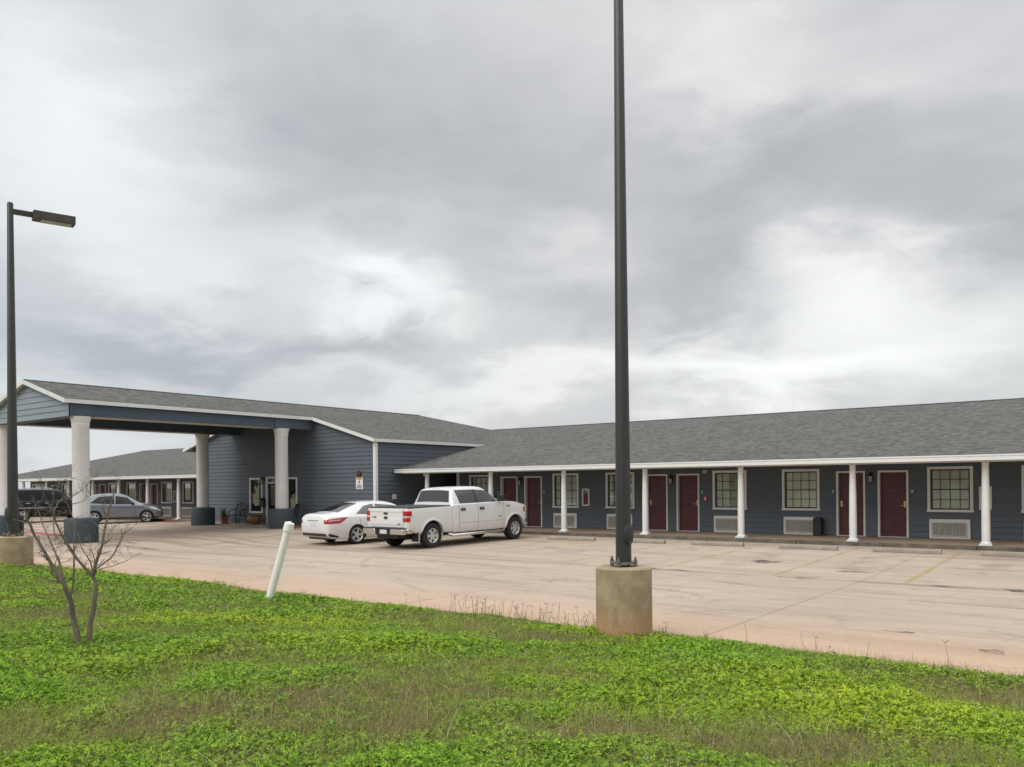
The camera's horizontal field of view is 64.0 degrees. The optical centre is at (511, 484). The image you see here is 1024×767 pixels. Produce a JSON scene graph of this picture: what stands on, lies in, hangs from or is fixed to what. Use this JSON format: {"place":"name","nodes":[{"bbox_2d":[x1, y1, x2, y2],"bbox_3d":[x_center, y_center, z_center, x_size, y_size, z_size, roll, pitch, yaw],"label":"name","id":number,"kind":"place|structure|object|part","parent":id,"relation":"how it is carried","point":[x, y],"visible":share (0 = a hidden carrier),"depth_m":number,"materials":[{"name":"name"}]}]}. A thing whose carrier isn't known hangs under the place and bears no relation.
{"place":"outdoors","nodes":[
{"label":"outdoors","id":0,"kind":"place"},
{"bbox_2d":[153,516,190,519],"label":"walkway","id":1,"kind":"structure","parent":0,"point":[174,518],"depth_m":48.00,"materials":[{"name":"concrete"}]},
{"bbox_2d":[0,562,1023,766],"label":"lawn","id":2,"kind":"structure","parent":0,"point":[426,709],"depth_m":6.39,"materials":[{"name":"plant"}]},
{"bbox_2d":[0,202,75,566],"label":"light pole","id":3,"kind":"object","parent":2,"relation":"on","point":[15,544],"visible":0.84,"depth_m":18.44,"materials":[{"name":"metal"}]},
{"bbox_2d":[11,462,142,646],"bbox_3d":[-4.763,0.790,8.975,1.756,2.061,0.935,-1,0,-3],"label":"bare shrub","id":4,"kind":"object","parent":2,"relation":"on","point":[68,594],"visible":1,"depth_m":8.96,"materials":[{"name":"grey plant"}]},
{"bbox_2d":[265,521,293,602],"bbox_3d":[-3.827,1.305,13.464,0.520,1.396,0.164,-1,0,2],"label":"standpipe","id":5,"kind":"object","parent":2,"relation":"on","point":[288,527],"visible":0.91,"depth_m":13.42,"materials":[{"name":"white plastic"}]},
{"bbox_2d":[0,565,1022,766],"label":"weeds","id":6,"kind":"object","parent":2,"relation":"on","point":[470,701],"visible":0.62,"depth_m":6.99,"materials":[{"name":"green plant"}]},
{"bbox_2d":[0,561,1023,766],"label":"clover","id":7,"kind":"object","parent":2,"relation":"on","point":[896,695],"depth_m":7.01,"materials":[{"name":"green plant"}]},
{"bbox_2d":[1,560,1023,766],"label":"straw stalks","id":8,"kind":"object","parent":2,"relation":"on","point":[458,688],"visible":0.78,"depth_m":6.04,"materials":[{"name":"beige plant"}]},
{"bbox_2d":[596,0,652,638],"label":"light pole","id":9,"kind":"object","parent":2,"relation":"on","point":[623,592],"visible":0.84,"depth_m":10.32,"materials":[{"name":"metal"}]},
{"bbox_2d":[405,593,948,667],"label":"seed stalks","id":10,"kind":"object","parent":2,"relation":"on","point":[482,609],"visible":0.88,"depth_m":11.41,"materials":[{"name":"plant"}]},
{"bbox_2d":[0,0,1023,487],"label":"sky","id":11,"kind":"structure","parent":0,"point":[395,206],"materials":[{"name":"grey"}]},
{"bbox_2d":[24,517,1023,675],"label":"parking lot","id":12,"kind":"structure","parent":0,"point":[968,608],"depth_m":17.08,"materials":[{"name":"concrete"}]},
{"bbox_2d":[25,532,60,536],"bbox_3d":[-19.951,2.129,34.865,7.448,0.097,0.545,-1,0,45],"label":"fire lane marking","id":13,"kind":"object","parent":12,"relation":"on","point":[42,533],"visible":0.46,"depth_m":34.85,"materials":[{"name":"red paint"}]},
{"bbox_2d":[18,488,71,521],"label":"suv","id":14,"kind":"object","parent":12,"relation":"on","point":[25,495],"visible":0.34,"depth_m":48.02,"materials":[{"name":"black paint"}]},
{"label":"window","id":15,"kind":"part","parent":14,"relation":"part of","materials":[{"name":"black glass"}]},
{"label":"window","id":16,"kind":"part","parent":14,"relation":"part of","materials":[{"name":"black glass"}]},
{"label":"window","id":17,"kind":"part","parent":14,"relation":"part of","materials":[{"name":"black glass"}]},
{"bbox_2d":[18,448,196,519],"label":"guest room wing","id":18,"kind":"structure","parent":12,"relation":"on","point":[165,480],"depth_m":53.35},
{"bbox_2d":[32,484,43,487],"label":"window","id":19,"kind":"structure","parent":18,"relation":"in","point":[33,485],"depth_m":62.09,"materials":[{"name":"white paint"}]},
{"bbox_2d":[62,483,66,494],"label":"window","id":20,"kind":"structure","parent":18,"relation":"in","point":[64,486],"depth_m":59.55,"materials":[{"name":"white paint"}]},
{"bbox_2d":[99,484,105,493],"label":"door","id":21,"kind":"structure","parent":18,"relation":"in","point":[102,487],"depth_m":56.45,"materials":[{"name":"red paint"}]},
{"bbox_2d":[108,483,116,492],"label":"window","id":22,"kind":"structure","parent":18,"relation":"in","point":[111,487],"depth_m":55.50,"materials":[{"name":"white paint"}]},
{"bbox_2d":[126,482,135,498],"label":"window","id":23,"kind":"structure","parent":18,"relation":"in","point":[131,486],"depth_m":53.97,"materials":[{"name":"glass"}]},
{"bbox_2d":[139,484,145,502],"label":"door","id":24,"kind":"structure","parent":18,"relation":"in","point":[142,492],"depth_m":53.32,"materials":[{"name":"red paint"}]},
{"bbox_2d":[150,483,157,504],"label":"door","id":25,"kind":"structure","parent":18,"relation":"in","point":[153,486],"depth_m":52.52,"materials":[{"name":"red paint"}]},
{"bbox_2d":[161,482,172,502],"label":"window","id":26,"kind":"structure","parent":18,"relation":"in","point":[166,487],"depth_m":51.53,"materials":[{"name":"glass"}]},
{"bbox_2d":[182,481,193,503],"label":"window","id":27,"kind":"structure","parent":18,"relation":"in","point":[187,486],"depth_m":50.06,"materials":[{"name":"glass"}]},
{"bbox_2d":[55,516,190,521],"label":"curb","id":28,"kind":"structure","parent":12,"relation":"on","point":[170,520],"depth_m":46.95,"materials":[{"name":"concrete"}]},
{"bbox_2d":[90,493,162,521],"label":"crossover car","id":29,"kind":"object","parent":12,"relation":"on","point":[124,505],"visible":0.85,"depth_m":45.60,"materials":[{"name":"silver metal"}]},
{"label":"window","id":30,"kind":"part","parent":29,"relation":"part of","materials":[{"name":"grey glass"}]},
{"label":"window","id":31,"kind":"part","parent":29,"relation":"part of","materials":[{"name":"grey glass"}]},
{"bbox_2d":[215,507,230,522],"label":"potted plant","id":32,"kind":"object","parent":12,"relation":"on","point":[223,517],"visible":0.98,"depth_m":40.18,"materials":[{"name":"green plant"}]},
{"bbox_2d":[227,503,247,523],"bbox_3d":[-13.207,1.396,39.532,0.702,1.022,0.744,-1,0,19],"label":"garden chair","id":33,"kind":"object","parent":12,"relation":"on","point":[235,514],"visible":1,"depth_m":39.74,"materials":[{"name":"black metal"}]},
{"bbox_2d":[0,379,491,543],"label":"lobby building","id":34,"kind":"structure","parent":12,"relation":"on","point":[273,463],"depth_m":36.05,"materials":[{"name":"blue paint"}]},
{"bbox_2d":[249,478,262,512],"bbox_3d":[-12.342,0.528,39.577,1.040,1.690,0.105,-1,0,37],"label":"window","id":35,"kind":"structure","parent":34,"relation":"in","point":[255,488],"depth_m":39.66,"materials":[{"name":"glass"}]},
{"bbox_2d":[265,477,274,523],"bbox_3d":[-11.049,0.769,38.686,1.584,2.275,0.199,-1,0,37],"label":"entrance door","id":36,"kind":"structure","parent":34,"relation":"in","point":[270,481],"depth_m":39.04,"materials":[{"name":"white metal"}]},
{"bbox_2d":[288,477,297,512],"bbox_3d":[-10.158,0.508,37.948,0.750,1.690,0.105,-1,0,37],"label":"window","id":37,"kind":"structure","parent":34,"relation":"in","point":[292,481],"depth_m":37.99,"materials":[{"name":"glass"}]},
{"bbox_2d":[356,477,362,488],"bbox_3d":[-6.551,-0.050,35.212,0.440,0.500,0.018,-1,0,37],"label":"notice sign","id":38,"kind":"object","parent":34,"relation":"attached to","point":[359,483],"visible":1,"depth_m":35.20,"materials":[{"name":"white"}]},
{"bbox_2d":[247,514,262,524],"bbox_3d":[-12.174,1.653,38.776,0.720,0.460,0.720,-1,0,37],"label":"garden pot","id":39,"kind":"object","parent":12,"relation":"on","point":[252,519],"visible":0.99,"depth_m":38.52,"materials":[{"name":"ceramic"}]},
{"bbox_2d":[294,503,299,525],"bbox_3d":[-10.031,1.367,37.160,0.744,1.022,0.632,-1,0,-33],"label":"garden chair","id":40,"kind":"object","parent":12,"relation":"on","point":[297,506],"visible":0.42,"depth_m":37.18,"materials":[{"name":"black metal"}]},
{"bbox_2d":[301,500,394,543],"bbox_3d":[-5.101,1.292,29.862,2.013,1.500,4.925,-1,1,45],"label":"sedan car","id":41,"kind":"object","parent":12,"relation":"on","point":[345,520],"visible":0.52,"depth_m":28.27,"materials":[{"name":"white paint"}]},
{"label":"rear window","id":42,"kind":"part","parent":41,"relation":"part of","materials":[{"name":"black glass"}]},
{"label":"window","id":43,"kind":"part","parent":41,"relation":"part of","materials":[{"name":"grey glass"}]},
{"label":"window","id":44,"kind":"part","parent":41,"relation":"part of","materials":[{"name":"grey glass"}]},
{"bbox_2d":[363,486,527,547],"bbox_3d":[-2.131,1.037,28.223,2.403,1.945,6.010,-1,1,42],"label":"pickup truck","id":45,"kind":"object","parent":12,"relation":"on","point":[430,517],"visible":1,"depth_m":27.22,"materials":[{"name":"white paint"}]},
{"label":"rear window","id":46,"kind":"part","parent":45,"relation":"part of","materials":[{"name":"grey glass"}]},
{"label":"window","id":47,"kind":"part","parent":45,"relation":"part of","materials":[{"name":"grey glass"}]},
{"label":"window","id":48,"kind":"part","parent":45,"relation":"part of","materials":[{"name":"grey glass"}]},
{"bbox_2d":[547,536,595,540],"bbox_3d":[2.048,1.862,28.361,1.850,0.124,0.168,-1,0,35],"label":"parking stop","id":49,"kind":"object","parent":12,"relation":"on","point":[571,538],"visible":1,"depth_m":28.27,"materials":[{"name":"concrete"}]},
{"bbox_2d":[632,539,665,543],"bbox_3d":[4.230,1.842,26.771,1.650,0.124,0.168,-1,0,36],"label":"parking stop","id":50,"kind":"object","parent":12,"relation":"on","point":[649,541],"visible":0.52,"depth_m":26.54,"materials":[{"name":"concrete"}]},
{"bbox_2d":[394,398,1023,545],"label":"guest room wing","id":51,"kind":"structure","parent":12,"relation":"on","point":[950,470],"depth_m":28.86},
{"bbox_2d":[469,475,488,491],"bbox_3d":[-1.385,0.283,36.332,1.290,1.410,0.105,-1,0,37],"label":"window","id":52,"kind":"structure","parent":51,"relation":"in","point":[481,481],"depth_m":36.40,"materials":[{"name":"white paint"}]},
{"bbox_2d":[500,477,517,501],"bbox_3d":[-0.070,0.731,35.439,0.910,2.147,0.199,-1,0,37],"label":"door","id":53,"kind":"structure","parent":51,"relation":"in","point":[509,486],"depth_m":35.49,"materials":[{"name":"red paint"}]},
{"bbox_2d":[524,476,542,526],"bbox_3d":[0.948,0.722,34.679,0.910,2.147,0.199,-1,0,37],"label":"door","id":54,"kind":"structure","parent":51,"relation":"in","point":[532,484],"depth_m":34.75,"materials":[{"name":"red paint"}]},
{"bbox_2d":[552,473,578,507],"bbox_3d":[2.207,0.250,33.654,1.290,1.410,0.105,-1,0,37],"label":"window","id":55,"kind":"structure","parent":51,"relation":"in","point":[572,480],"depth_m":33.61,"materials":[{"name":"glass"}]},
{"bbox_2d":[605,472,634,508],"bbox_3d":[4.239,0.231,32.139,1.300,1.410,0.105,-1,0,37],"label":"window","id":56,"kind":"structure","parent":51,"relation":"in","point":[610,477],"depth_m":32.37,"materials":[{"name":"glass"}]},
{"bbox_2d":[648,474,667,530],"bbox_3d":[5.558,0.680,31.242,0.910,2.147,0.199,-1,0,37],"label":"door","id":57,"kind":"structure","parent":51,"relation":"in","point":[657,483],"depth_m":31.28,"materials":[{"name":"red paint"}]},
{"bbox_2d":[676,474,699,531],"bbox_3d":[6.576,0.670,30.483,0.910,2.147,0.199,-1,0,37],"label":"door","id":58,"kind":"structure","parent":51,"relation":"in","point":[687,485],"depth_m":30.54,"materials":[{"name":"red paint"}]},
{"bbox_2d":[712,470,746,509],"bbox_3d":[7.822,0.198,29.467,1.300,1.410,0.105,-1,0,37],"label":"window","id":59,"kind":"structure","parent":51,"relation":"in","point":[725,482],"depth_m":29.56,"materials":[{"name":"glass"}]},
{"bbox_2d":[782,469,819,510],"bbox_3d":[9.846,0.180,27.958,1.290,1.410,0.105,-1,0,37],"label":"window","id":60,"kind":"structure","parent":51,"relation":"in","point":[802,493],"depth_m":27.99,"materials":[{"name":"glass"}]},
{"bbox_2d":[836,471,865,536],"bbox_3d":[11.193,0.628,27.040,0.910,2.147,0.199,-1,0,37],"label":"door","id":61,"kind":"structure","parent":51,"relation":"in","point":[842,477],"depth_m":27.16,"materials":[{"name":"red paint"}]},
{"bbox_2d":[877,470,908,537],"bbox_3d":[12.227,0.619,26.269,0.910,2.147,0.199,-1,0,37],"label":"door","id":62,"kind":"structure","parent":51,"relation":"in","point":[893,499],"depth_m":26.32,"materials":[{"name":"red paint"}]},
{"bbox_2d":[927,466,973,511],"bbox_3d":[13.486,0.146,25.244,1.290,1.410,0.105,-1,0,37],"label":"window","id":63,"kind":"structure","parent":51,"relation":"in","point":[949,488],"depth_m":25.27,"materials":[{"name":"white paint"}]},
{"bbox_2d":[1021,465,1023,512],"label":"window","id":64,"kind":"structure","parent":51,"relation":"in","point":[1022,466],"depth_m":24.07,"materials":[{"name":"white paint"}]},
{"bbox_2d":[692,541,743,546],"bbox_3d":[6.330,1.822,25.255,1.630,0.124,0.168,-1,0,35],"label":"parking stop","id":65,"kind":"object","parent":12,"relation":"on","point":[736,544],"visible":1,"depth_m":25.16,"materials":[{"name":"concrete"}]},
{"bbox_2d":[496,531,1023,551],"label":"curb","id":66,"kind":"structure","parent":12,"relation":"on","point":[925,546],"depth_m":25.26,"materials":[{"name":"concrete"}]},
{"bbox_2d":[779,544,837,549],"bbox_3d":[8.529,1.802,23.628,1.640,0.124,0.168,-1,0,36],"label":"parking stop","id":67,"kind":"object","parent":12,"relation":"on","point":[811,547],"visible":1,"depth_m":23.54,"materials":[{"name":"concrete"}]},
{"bbox_2d":[873,547,941,553],"bbox_3d":[10.663,1.781,22.149,1.690,0.124,0.168,-1,0,35],"label":"parking stop","id":68,"kind":"object","parent":12,"relation":"on","point":[908,550],"visible":1,"depth_m":22.07,"materials":[{"name":"concrete"}]},
{"bbox_2d":[981,551,1023,556],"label":"parking stop","id":69,"kind":"object","parent":12,"relation":"on","point":[1002,554],"visible":1,"depth_m":20.77,"materials":[{"name":"concrete"}]},
{"bbox_2d":[522,527,1023,546],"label":"walkway","id":70,"kind":"structure","parent":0,"point":[997,543],"depth_m":26.56,"materials":[{"name":"concrete"}]},
{"bbox_2d":[813,517,823,535],"bbox_3d":[10.213,1.401,27.347,0.276,0.610,0.334,-1,0,37],"label":"waste bin","id":71,"kind":"object","parent":70,"relation":"on","point":[817,526],"visible":1,"depth_m":27.22,"materials":[{"name":"black plastic"}]}
]}

